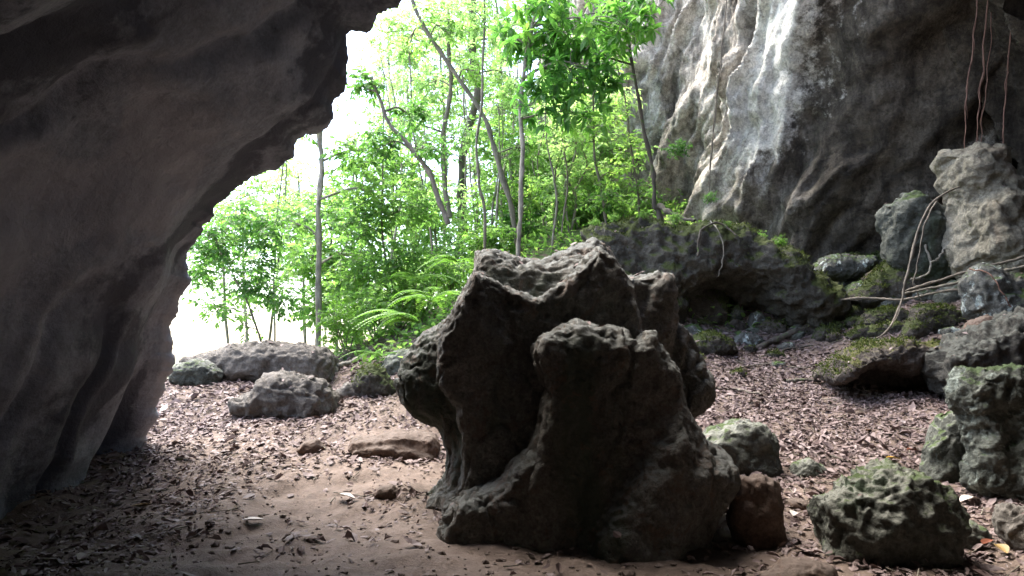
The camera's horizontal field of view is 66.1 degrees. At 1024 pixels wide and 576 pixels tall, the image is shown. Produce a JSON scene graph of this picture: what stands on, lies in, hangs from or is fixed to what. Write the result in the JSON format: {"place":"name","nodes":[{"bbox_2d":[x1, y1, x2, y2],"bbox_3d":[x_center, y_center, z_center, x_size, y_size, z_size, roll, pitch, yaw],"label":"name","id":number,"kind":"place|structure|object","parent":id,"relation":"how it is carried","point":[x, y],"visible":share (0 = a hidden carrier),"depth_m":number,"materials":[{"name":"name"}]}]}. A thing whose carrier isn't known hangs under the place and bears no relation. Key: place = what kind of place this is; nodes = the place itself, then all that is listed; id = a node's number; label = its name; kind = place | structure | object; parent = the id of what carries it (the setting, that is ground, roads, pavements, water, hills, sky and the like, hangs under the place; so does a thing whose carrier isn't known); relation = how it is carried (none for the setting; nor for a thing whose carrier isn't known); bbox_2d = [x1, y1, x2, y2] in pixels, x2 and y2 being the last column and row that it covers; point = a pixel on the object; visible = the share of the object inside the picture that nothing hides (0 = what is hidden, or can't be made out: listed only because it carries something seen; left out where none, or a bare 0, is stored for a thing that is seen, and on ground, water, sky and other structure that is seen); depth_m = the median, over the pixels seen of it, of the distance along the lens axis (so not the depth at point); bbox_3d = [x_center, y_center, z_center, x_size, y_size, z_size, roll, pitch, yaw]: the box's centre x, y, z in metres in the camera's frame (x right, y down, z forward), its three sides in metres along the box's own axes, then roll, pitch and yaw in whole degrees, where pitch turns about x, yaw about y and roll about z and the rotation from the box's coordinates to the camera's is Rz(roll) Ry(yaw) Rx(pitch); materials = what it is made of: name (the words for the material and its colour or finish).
{"place":"outdoors","nodes":[
{"label":"outdoors","id":0,"kind":"place"},
{"bbox_2d":[0,0,401,519],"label":"cave wall","id":1,"kind":"structure","parent":0,"point":[140,140],"depth_m":6.45,"materials":[{"name":"stone"}]},
{"bbox_2d":[169,0,549,359],"label":"sky","id":2,"kind":"structure","parent":0,"point":[189,339],"materials":[{"name":"white"}]},
{"bbox_2d":[0,207,1023,575],"bbox_3d":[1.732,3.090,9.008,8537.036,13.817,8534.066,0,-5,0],"label":"ground","id":3,"kind":"structure","parent":0,"point":[310,499],"depth_m":6.31,"materials":[{"name":"soil"}]},
{"bbox_2d":[168,358,222,387],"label":"boulder","id":4,"kind":"object","parent":3,"relation":"on","point":[194,372],"visible":0.7,"depth_m":10.61,"materials":[{"name":"stone"}]},
{"bbox_2d":[181,197,309,342],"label":"sapling","id":5,"kind":"object","parent":3,"relation":"on","point":[246,286],"visible":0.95,"depth_m":13.23,"materials":[{"name":"green plant"}]},
{"bbox_2d":[184,193,309,344],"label":"background tree","id":6,"kind":"object","parent":3,"relation":"on","point":[229,294],"visible":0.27,"depth_m":18.99,"materials":[{"name":"green plant"}]},
{"bbox_2d":[186,168,309,341],"bbox_3d":[-8.233,2.070,23.922,4.015,11.713,2.940,0,-5,0],"label":"background tree","id":7,"kind":"object","parent":3,"relation":"on","point":[261,187],"visible":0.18,"depth_m":24.09,"materials":[{"name":"green plant"}]},
{"bbox_2d":[179,340,339,382],"bbox_3d":[-3.665,1.144,11.676,2.245,0.747,1.526,0,-5,0],"label":"flat boulder","id":8,"kind":"object","parent":3,"relation":"on","point":[253,361],"visible":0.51,"depth_m":11.04,"materials":[{"name":"stone"}]},
{"bbox_2d":[261,143,304,340],"bbox_3d":[-5.375,1.048,18.262,0.914,9.579,0.963,-5,-7,42],"label":"thin stem","id":9,"kind":"object","parent":3,"relation":"on","point":[286,278],"visible":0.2,"depth_m":18.47,"materials":[{"name":"grey plant"}]},
{"bbox_2d":[227,369,339,419],"bbox_3d":[-2.787,1.390,9.719,1.295,0.769,1.016,0,-5,0],"label":"boulder","id":10,"kind":"object","parent":3,"relation":"on","point":[272,394],"visible":0.68,"depth_m":9.29,"materials":[{"name":"stone"}]},
{"bbox_2d":[239,149,340,342],"bbox_3d":[-5.983,0.603,22.087,3.312,9.667,2.420,0,-5,0],"label":"background tree","id":11,"kind":"object","parent":3,"relation":"on","point":[301,162],"visible":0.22,"depth_m":22.11,"materials":[{"name":"green plant"}]},
{"bbox_2d":[296,439,324,454],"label":"boulder","id":12,"kind":"object","parent":3,"relation":"on","point":[308,446],"visible":0.78,"depth_m":8.09,"materials":[{"name":"stone"}]},
{"bbox_2d":[250,123,402,346],"bbox_3d":[-3.260,-2.088,14.112,2.749,7.577,1.825,0,-5,0],"label":"slim tree","id":13,"kind":"object","parent":3,"relation":"on","point":[353,165],"visible":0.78,"depth_m":13.75,"materials":[{"name":"green plant"}]},
{"bbox_2d":[269,175,393,354],"bbox_3d":[-3.834,0.908,17.001,2.971,6.585,2.077,0,-5,0],"label":"background tree","id":14,"kind":"object","parent":3,"relation":"on","point":[307,270],"visible":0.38,"depth_m":16.89,"materials":[{"name":"green plant"}]},
{"bbox_2d":[310,294,379,356],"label":"shrub","id":15,"kind":"object","parent":3,"relation":"on","point":[332,327],"visible":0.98,"depth_m":12.74,"materials":[{"name":"green plant"}]},
{"bbox_2d":[298,122,441,329],"bbox_3d":[-3.600,-0.427,20.071,3.667,7.720,2.727,0,-5,0],"label":"background tree","id":16,"kind":"object","parent":3,"relation":"on","point":[333,183],"visible":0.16,"depth_m":20.12,"materials":[{"name":"green plant"}]},
{"bbox_2d":[351,363,395,397],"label":"boulder","id":17,"kind":"object","parent":3,"relation":"on","point":[375,382],"visible":0.79,"depth_m":10.32,"materials":[{"name":"stone"}]},
{"bbox_2d":[344,279,408,339],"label":"shrub","id":18,"kind":"object","parent":3,"relation":"on","point":[377,302],"visible":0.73,"depth_m":13.20,"materials":[{"name":"green plant"}]},
{"bbox_2d":[319,80,446,330],"bbox_3d":[-2.248,-1.473,13.991,2.270,4.690,1.280,0,-5,0],"label":"sapling","id":19,"kind":"object","parent":3,"relation":"on","point":[414,254],"visible":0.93,"depth_m":13.80,"materials":[{"name":"green plant"}]},
{"bbox_2d":[351,309,418,337],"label":"fern","id":20,"kind":"object","parent":3,"relation":"on","point":[394,313],"visible":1,"depth_m":9.57,"materials":[{"name":"green plant"}]},
{"bbox_2d":[373,484,397,499],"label":"boulder","id":21,"kind":"object","parent":3,"relation":"on","point":[386,492],"visible":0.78,"depth_m":6.60,"materials":[{"name":"stone"}]},
{"bbox_2d":[364,48,417,331],"bbox_3d":[-3.006,-1.933,19.861,1.499,8.474,1.069,0,-5,0],"label":"thin stem","id":22,"kind":"object","parent":3,"relation":"on","point":[382,57],"visible":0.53,"depth_m":20.12,"materials":[{"name":"green plant"}]},
{"bbox_2d":[348,429,439,461],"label":"slab stone","id":23,"kind":"object","parent":3,"relation":"on","point":[408,444],"visible":0.81,"depth_m":7.89,"materials":[{"name":"stone"}]},
{"bbox_2d":[381,348,408,374],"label":"boulder","id":24,"kind":"object","parent":3,"relation":"on","point":[391,362],"visible":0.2,"depth_m":11.33,"materials":[{"name":"stone"}]},
{"bbox_2d":[373,66,420,330],"bbox_3d":[-2.524,-1.294,17.206,1.241,7.318,0.966,0,-5,0],"label":"thin stem","id":25,"kind":"object","parent":3,"relation":"on","point":[392,91],"visible":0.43,"depth_m":17.36,"materials":[{"name":"green plant"}]},
{"bbox_2d":[333,0,464,210],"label":"background tree","id":26,"kind":"object","parent":3,"relation":"on","point":[366,66],"visible":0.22,"depth_m":30.78,"materials":[{"name":"green plant"}]},
{"bbox_2d":[345,68,453,224],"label":"leaning tree","id":27,"kind":"object","parent":3,"relation":"on","point":[371,88],"visible":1,"depth_m":13.30,"materials":[{"name":"green plant"}]},
{"bbox_2d":[367,263,436,329],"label":"shrub","id":28,"kind":"object","parent":3,"relation":"on","point":[409,301],"visible":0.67,"depth_m":13.51,"materials":[{"name":"green plant"}]},
{"bbox_2d":[366,145,450,319],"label":"sapling","id":29,"kind":"object","parent":3,"relation":"on","point":[427,215],"visible":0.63,"depth_m":14.75,"materials":[{"name":"green plant"}]},
{"bbox_2d":[353,52,466,322],"bbox_3d":[-2.450,-2.544,21.300,3.685,7.752,2.585,0,-5,0],"label":"background tree","id":30,"kind":"object","parent":3,"relation":"on","point":[407,97],"visible":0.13,"depth_m":21.34,"materials":[{"name":"green plant"}]},
{"bbox_2d":[391,42,438,310],"bbox_3d":[-2.010,-2.036,16.454,1.154,6.440,0.632,-1,-5,11],"label":"thin stem","id":31,"kind":"object","parent":3,"relation":"on","point":[408,66],"visible":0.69,"depth_m":16.64,"materials":[{"name":"green plant"}]},
{"bbox_2d":[369,272,462,293],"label":"fern","id":32,"kind":"object","parent":3,"relation":"on","point":[411,278],"visible":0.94,"depth_m":13.01,"materials":[{"name":"green plant"}]},
{"bbox_2d":[382,287,460,316],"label":"fern","id":33,"kind":"object","parent":3,"relation":"on","point":[424,296],"visible":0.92,"depth_m":10.26,"materials":[{"name":"green plant"}]},
{"bbox_2d":[363,175,480,329],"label":"background tree","id":34,"kind":"object","parent":3,"relation":"on","point":[413,235],"visible":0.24,"depth_m":18.07,"materials":[{"name":"green plant"}]},
{"bbox_2d":[380,245,467,315],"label":"shrub","id":35,"kind":"object","parent":3,"relation":"on","point":[438,284],"visible":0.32,"depth_m":14.70,"materials":[{"name":"green plant"}]},
{"bbox_2d":[361,0,493,245],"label":"background tree","id":36,"kind":"object","parent":3,"relation":"on","point":[400,25],"visible":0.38,"depth_m":23.56,"materials":[{"name":"green plant"}]},
{"bbox_2d":[385,4,488,217],"bbox_3d":[-1.668,-4.310,16.971,2.093,5.673,1.826,-4,-6,38],"label":"slim tree","id":37,"kind":"object","parent":3,"relation":"on","point":[428,88],"visible":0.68,"depth_m":16.98,"materials":[{"name":"green plant"}]},
{"bbox_2d":[419,246,473,296],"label":"shrub","id":38,"kind":"object","parent":3,"relation":"on","point":[460,271],"visible":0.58,"depth_m":14.94,"materials":[{"name":"green plant"}]},
{"bbox_2d":[410,0,519,243],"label":"old tree","id":39,"kind":"object","parent":3,"relation":"on","point":[460,160],"visible":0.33,"depth_m":21.40,"materials":[{"name":"green plant"}]},
{"bbox_2d":[416,93,517,260],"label":"background tree","id":40,"kind":"object","parent":3,"relation":"on","point":[474,173],"visible":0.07,"depth_m":24.26,"materials":[{"name":"green plant"}]},
{"bbox_2d":[390,0,546,251],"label":"leaning tree","id":41,"kind":"object","parent":3,"relation":"on","point":[531,145],"visible":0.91,"depth_m":15.91,"materials":[{"name":"green plant"}]},
{"bbox_2d":[445,63,493,288],"bbox_3d":[-1.144,-2.027,20.039,1.215,7.524,1.034,3,-6,-34],"label":"thin stem","id":42,"kind":"object","parent":3,"relation":"on","point":[466,167],"visible":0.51,"depth_m":20.20,"materials":[{"name":"green plant"}]},
{"bbox_2d":[451,41,492,230],"bbox_3d":[-1.048,-2.386,19.627,1.182,7.893,1.066,0,-5,0],"label":"thin stem","id":43,"kind":"object","parent":3,"relation":"on","point":[461,55],"visible":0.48,"depth_m":19.80,"materials":[{"name":"green plant"}]},
{"bbox_2d":[444,0,518,248],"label":"slim tree","id":44,"kind":"object","parent":3,"relation":"on","point":[483,26],"visible":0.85,"depth_m":15.30,"materials":[{"name":"green plant"}]},
{"bbox_2d":[451,210,512,261],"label":"shrub","id":45,"kind":"object","parent":3,"relation":"on","point":[470,246],"visible":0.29,"depth_m":16.11,"materials":[{"name":"green plant"}]},
{"bbox_2d":[424,0,548,241],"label":"background tree","id":46,"kind":"object","parent":3,"relation":"on","point":[494,11],"visible":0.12,"depth_m":25.67,"materials":[{"name":"green plant"}]},
{"bbox_2d":[457,218,523,261],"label":"shrub","id":47,"kind":"object","parent":3,"relation":"on","point":[495,233],"visible":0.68,"depth_m":15.63,"materials":[{"name":"green plant"}]},
{"bbox_2d":[482,93,528,239],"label":"thin stem","id":48,"kind":"object","parent":3,"relation":"on","point":[509,146],"visible":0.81,"depth_m":16.16,"materials":[{"name":"green plant"}]},
{"bbox_2d":[487,86,527,231],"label":"thin stem","id":49,"kind":"object","parent":3,"relation":"on","point":[508,108],"visible":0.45,"depth_m":16.57,"materials":[{"name":"green plant"}]},
{"bbox_2d":[468,78,551,248],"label":"sapling","id":50,"kind":"object","parent":3,"relation":"on","point":[516,184],"visible":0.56,"depth_m":16.80,"materials":[{"name":"green plant"}]},
{"bbox_2d":[0,141,1023,575],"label":"leaf litter","id":51,"kind":"object","parent":3,"relation":"on","point":[858,445],"visible":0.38,"depth_m":8.15,"materials":[{"name":"brown plant"}]},
{"bbox_2d":[486,196,547,243],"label":"shrub","id":52,"kind":"object","parent":3,"relation":"on","point":[536,213],"visible":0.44,"depth_m":16.66,"materials":[{"name":"green plant"}]},
{"bbox_2d":[455,112,592,244],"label":"background tree","id":53,"kind":"object","parent":3,"relation":"on","point":[542,168],"visible":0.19,"depth_m":19.14,"materials":[{"name":"green plant"}]},
{"bbox_2d":[535,69,570,249],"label":"thin stem","id":54,"kind":"object","parent":3,"relation":"on","point":[549,154],"visible":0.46,"depth_m":15.46,"materials":[{"name":"green plant"}]},
{"bbox_2d":[324,188,784,375],"bbox_3d":[0.192,0.722,16.118,9.091,8.118,10.105,0,-5,0],"label":"ground cover","id":55,"kind":"object","parent":3,"relation":"on","point":[531,242],"visible":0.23,"depth_m":13.89,"materials":[{"name":"green plant"}]},
{"bbox_2d":[541,134,580,230],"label":"thin stem","id":56,"kind":"object","parent":3,"relation":"on","point":[563,171],"visible":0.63,"depth_m":16.55,"materials":[{"name":"green plant"}]},
{"bbox_2d":[527,170,596,230],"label":"shrub","id":57,"kind":"object","parent":3,"relation":"on","point":[560,186],"visible":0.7,"depth_m":16.45,"materials":[{"name":"green plant"}]},
{"bbox_2d":[394,237,741,563],"bbox_3d":[0.367,0.973,6.447,2.776,3.035,2.236,0,-5,0],"label":"rock formation","id":58,"kind":"object","parent":3,"relation":"on","point":[599,429],"visible":0.88,"depth_m":5.68,"materials":[{"name":"grey stone"}]},
{"bbox_2d":[547,125,592,229],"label":"thin stem","id":59,"kind":"object","parent":3,"relation":"on","point":[569,184],"visible":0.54,"depth_m":16.54,"materials":[{"name":"green plant"}]},
{"bbox_2d":[546,96,600,231],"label":"thin stem","id":60,"kind":"object","parent":3,"relation":"on","point":[576,146],"visible":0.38,"depth_m":16.41,"materials":[{"name":"green plant"}]},
{"bbox_2d":[551,190,598,228],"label":"shrub","id":61,"kind":"object","parent":3,"relation":"on","point":[580,198],"visible":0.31,"depth_m":16.73,"materials":[{"name":"green plant"}]},
{"bbox_2d":[486,0,674,256],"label":"leaved tree","id":62,"kind":"object","parent":3,"relation":"on","point":[555,14],"visible":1,"depth_m":14.07,"materials":[{"name":"green plant"}]},
{"bbox_2d":[555,129,620,228],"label":"thin stem","id":63,"kind":"object","parent":3,"relation":"on","point":[587,161],"visible":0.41,"depth_m":16.76,"materials":[{"name":"green plant"}]},
{"bbox_2d":[567,15,634,223],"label":"sapling","id":64,"kind":"object","parent":3,"relation":"on","point":[601,200],"visible":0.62,"depth_m":15.44,"materials":[{"name":"green plant"}]},
{"bbox_2d":[533,81,670,222],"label":"background tree","id":65,"kind":"object","parent":3,"relation":"on","point":[605,144],"visible":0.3,"depth_m":17.71,"materials":[{"name":"green plant"}]},
{"bbox_2d":[578,185,626,224],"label":"shrub","id":66,"kind":"object","parent":3,"relation":"on","point":[611,196],"visible":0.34,"depth_m":16.82,"materials":[{"name":"green plant"}]},
{"bbox_2d":[568,0,673,220],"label":"slim tree","id":67,"kind":"object","parent":3,"relation":"on","point":[647,146],"visible":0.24,"depth_m":14.95,"materials":[{"name":"green plant"}]},
{"bbox_2d":[687,288,731,325],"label":"boulder","id":68,"kind":"object","parent":3,"relation":"on","point":[703,302],"visible":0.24,"depth_m":13.54,"materials":[{"name":"stone"}]},
{"bbox_2d":[577,212,851,327],"bbox_3d":[3.429,-0.064,14.275,4.729,2.464,2.968,0,-5,0],"label":"rock ledge","id":69,"kind":"object","parent":3,"relation":"on","point":[790,284],"visible":0.65,"depth_m":13.05,"materials":[{"name":"stone"}]},
{"bbox_2d":[595,29,660,214],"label":"sapling","id":70,"kind":"object","parent":69,"relation":"on","point":[632,157],"visible":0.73,"depth_m":15.67,"materials":[{"name":"green plant"}]},
{"bbox_2d":[840,289,957,300],"bbox_3d":[6.201,0.118,12.495,2.111,0.192,0.154,-3,-6,29],"label":"surface root","id":71,"kind":"object","parent":69,"relation":"attached to","point":[904,299],"visible":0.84,"depth_m":12.47,"materials":[{"name":"brown plant"}]},
{"bbox_2d":[692,328,737,356],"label":"boulder","id":72,"kind":"object","parent":3,"relation":"on","point":[712,342],"visible":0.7,"depth_m":12.16,"materials":[{"name":"stone"}]},
{"bbox_2d":[703,418,783,477],"bbox_3d":[2.230,1.595,7.712,0.773,0.627,0.647,0,-5,0],"label":"boulder","id":73,"kind":"object","parent":3,"relation":"on","point":[748,446],"visible":0.65,"depth_m":7.44,"materials":[{"name":"stone"}]},
{"bbox_2d":[733,331,764,344],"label":"rubble stone","id":74,"kind":"object","parent":3,"relation":"on","point":[747,338],"visible":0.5,"depth_m":12.93,"materials":[{"name":"stone"}]},
{"bbox_2d":[726,473,787,548],"bbox_3d":[1.810,1.674,5.840,0.450,0.600,0.383,0,-5,0],"label":"boulder","id":75,"kind":"object","parent":3,"relation":"on","point":[754,516],"visible":0.76,"depth_m":5.69,"materials":[{"name":"stone"}]},
{"bbox_2d":[758,317,789,334],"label":"rubble stone","id":76,"kind":"object","parent":3,"relation":"on","point":[769,327],"visible":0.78,"depth_m":13.28,"materials":[{"name":"stone"}]},
{"bbox_2d":[755,327,804,349],"bbox_3d":[4.577,0.808,13.070,1.435,0.505,0.258,2,-5,-18],"label":"fallen log","id":77,"kind":"object","parent":3,"relation":"on","point":[779,338],"visible":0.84,"depth_m":12.96,"materials":[{"name":"wood"}]},
{"bbox_2d":[760,556,837,575],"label":"boulder","id":78,"kind":"object","parent":3,"relation":"on","point":[793,566],"visible":1,"depth_m":4.79,"materials":[{"name":"stone"}]},
{"bbox_2d":[789,457,826,477],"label":"boulder","id":79,"kind":"object","parent":3,"relation":"on","point":[806,467],"visible":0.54,"depth_m":7.46,"materials":[{"name":"stone"}]},
{"bbox_2d":[811,323,842,341],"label":"rubble stone","id":80,"kind":"object","parent":3,"relation":"on","point":[819,333],"visible":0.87,"depth_m":12.83,"materials":[{"name":"stone"}]},
{"bbox_2d":[813,253,878,281],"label":"boulder","id":81,"kind":"object","parent":3,"relation":"on","point":[843,267],"visible":0.73,"depth_m":13.91,"materials":[{"name":"stone"}]},
{"bbox_2d":[844,322,869,339],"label":"rubble stone","id":82,"kind":"object","parent":3,"relation":"on","point":[857,331],"visible":0.59,"depth_m":12.42,"materials":[{"name":"stone"}]},
{"bbox_2d":[809,333,942,389],"bbox_3d":[5.003,1.037,10.509,1.881,0.859,1.368,0,-5,0],"label":"rock ledge","id":83,"kind":"object","parent":3,"relation":"on","point":[898,365],"visible":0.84,"depth_m":10.14,"materials":[{"name":"stone"}]},
{"bbox_2d":[873,186,959,339],"bbox_3d":[5.705,-0.323,11.543,2.245,2.501,0.264,2,-5,-18],"label":"arching vine","id":84,"kind":"object","parent":83,"relation":"on","point":[910,259],"visible":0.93,"depth_m":11.68,"materials":[{"name":"brown plant"}]},
{"bbox_2d":[855,304,908,325],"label":"boulder","id":85,"kind":"object","parent":3,"relation":"on","point":[877,314],"visible":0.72,"depth_m":12.53,"materials":[{"name":"stone"}]},
{"bbox_2d":[806,458,971,569],"bbox_3d":[2.629,1.650,5.517,0.989,0.878,0.823,0,-5,0],"label":"boulder","id":86,"kind":"object","parent":3,"relation":"on","point":[895,514],"visible":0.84,"depth_m":5.22,"materials":[{"name":"stone"}]},
{"bbox_2d":[848,259,948,309],"bbox_3d":[6.735,0.012,13.469,2.112,1.049,1.181,0,-5,0],"label":"boulder","id":87,"kind":"object","parent":3,"relation":"on","point":[887,281],"visible":0.45,"depth_m":13.04,"materials":[{"name":"stone"}]},
{"bbox_2d":[875,190,955,284],"bbox_3d":[6.896,-0.775,13.283,1.379,1.717,1.095,0,-5,0],"label":"boulder","id":88,"kind":"object","parent":3,"relation":"on","point":[898,220],"visible":0.56,"depth_m":12.94,"materials":[{"name":"stone"}]},
{"bbox_2d":[901,318,937,338],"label":"rubble stone","id":89,"kind":"object","parent":3,"relation":"on","point":[916,328],"visible":0.51,"depth_m":11.90,"materials":[{"name":"stone"}]},
{"bbox_2d":[906,300,966,330],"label":"boulder","id":90,"kind":"object","parent":3,"relation":"on","point":[942,315],"visible":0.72,"depth_m":11.92,"materials":[{"name":"stone"}]},
{"bbox_2d":[919,410,965,483],"bbox_3d":[4.168,1.529,7.442,0.591,0.827,0.468,0,-5,0],"label":"boulder","id":91,"kind":"object","parent":3,"relation":"on","point":[943,451],"visible":0.48,"depth_m":7.30,"materials":[{"name":"stone"}]},
{"bbox_2d":[932,279,960,303],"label":"rubble stone","id":92,"kind":"object","parent":3,"relation":"on","point":[950,297],"visible":0.32,"depth_m":12.55,"materials":[{"name":"stone"}]},
{"bbox_2d":[920,306,1023,398],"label":"rock ledge","id":93,"kind":"object","parent":3,"relation":"on","point":[998,339],"visible":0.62,"depth_m":9.62,"materials":[{"name":"stone"}]},
{"bbox_2d":[930,142,1023,279],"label":"boulder","id":94,"kind":"object","parent":3,"relation":"on","point":[984,212],"visible":0.85,"depth_m":12.15,"materials":[{"name":"stone"}]},
{"bbox_2d":[963,519,993,549],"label":"rock","id":95,"kind":"object","parent":3,"relation":"on","point":[978,534],"visible":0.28,"depth_m":5.64,"materials":[{"name":"stone"}]},
{"bbox_2d":[942,362,1023,502],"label":"boulder","id":96,"kind":"object","parent":3,"relation":"on","point":[985,406],"visible":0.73,"depth_m":6.80,"materials":[{"name":"stone"}]},
{"bbox_2d":[957,262,1023,319],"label":"boulder","id":97,"kind":"object","parent":3,"relation":"on","point":[980,293],"visible":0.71,"depth_m":11.14,"materials":[{"name":"stone"}]},
{"bbox_2d":[991,502,1023,552],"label":"boulder","id":98,"kind":"object","parent":3,"relation":"on","point":[1007,520],"visible":0.94,"depth_m":5.46,"materials":[{"name":"stone"}]},
{"bbox_2d":[0,337,1023,575],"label":"grit","id":99,"kind":"object","parent":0,"point":[489,572],"visible":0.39,"depth_m":5.56,"materials":[{"name":"brown gravel"}]},
{"bbox_2d":[507,0,1023,264],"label":"cliff","id":100,"kind":"structure","parent":0,"point":[838,124],"depth_m":14.83,"materials":[{"name":"stone"}]},
{"bbox_2d":[659,137,692,159],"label":"shrub","id":101,"kind":"object","parent":100,"relation":"attached to","point":[680,152],"visible":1,"depth_m":14.40,"materials":[{"name":"green plant"}]},
{"bbox_2d":[708,0,726,191],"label":"hanging vine","id":102,"kind":"object","parent":100,"relation":"hanging from","point":[714,119],"visible":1,"depth_m":14.81,"materials":[{"name":"brown plant"}]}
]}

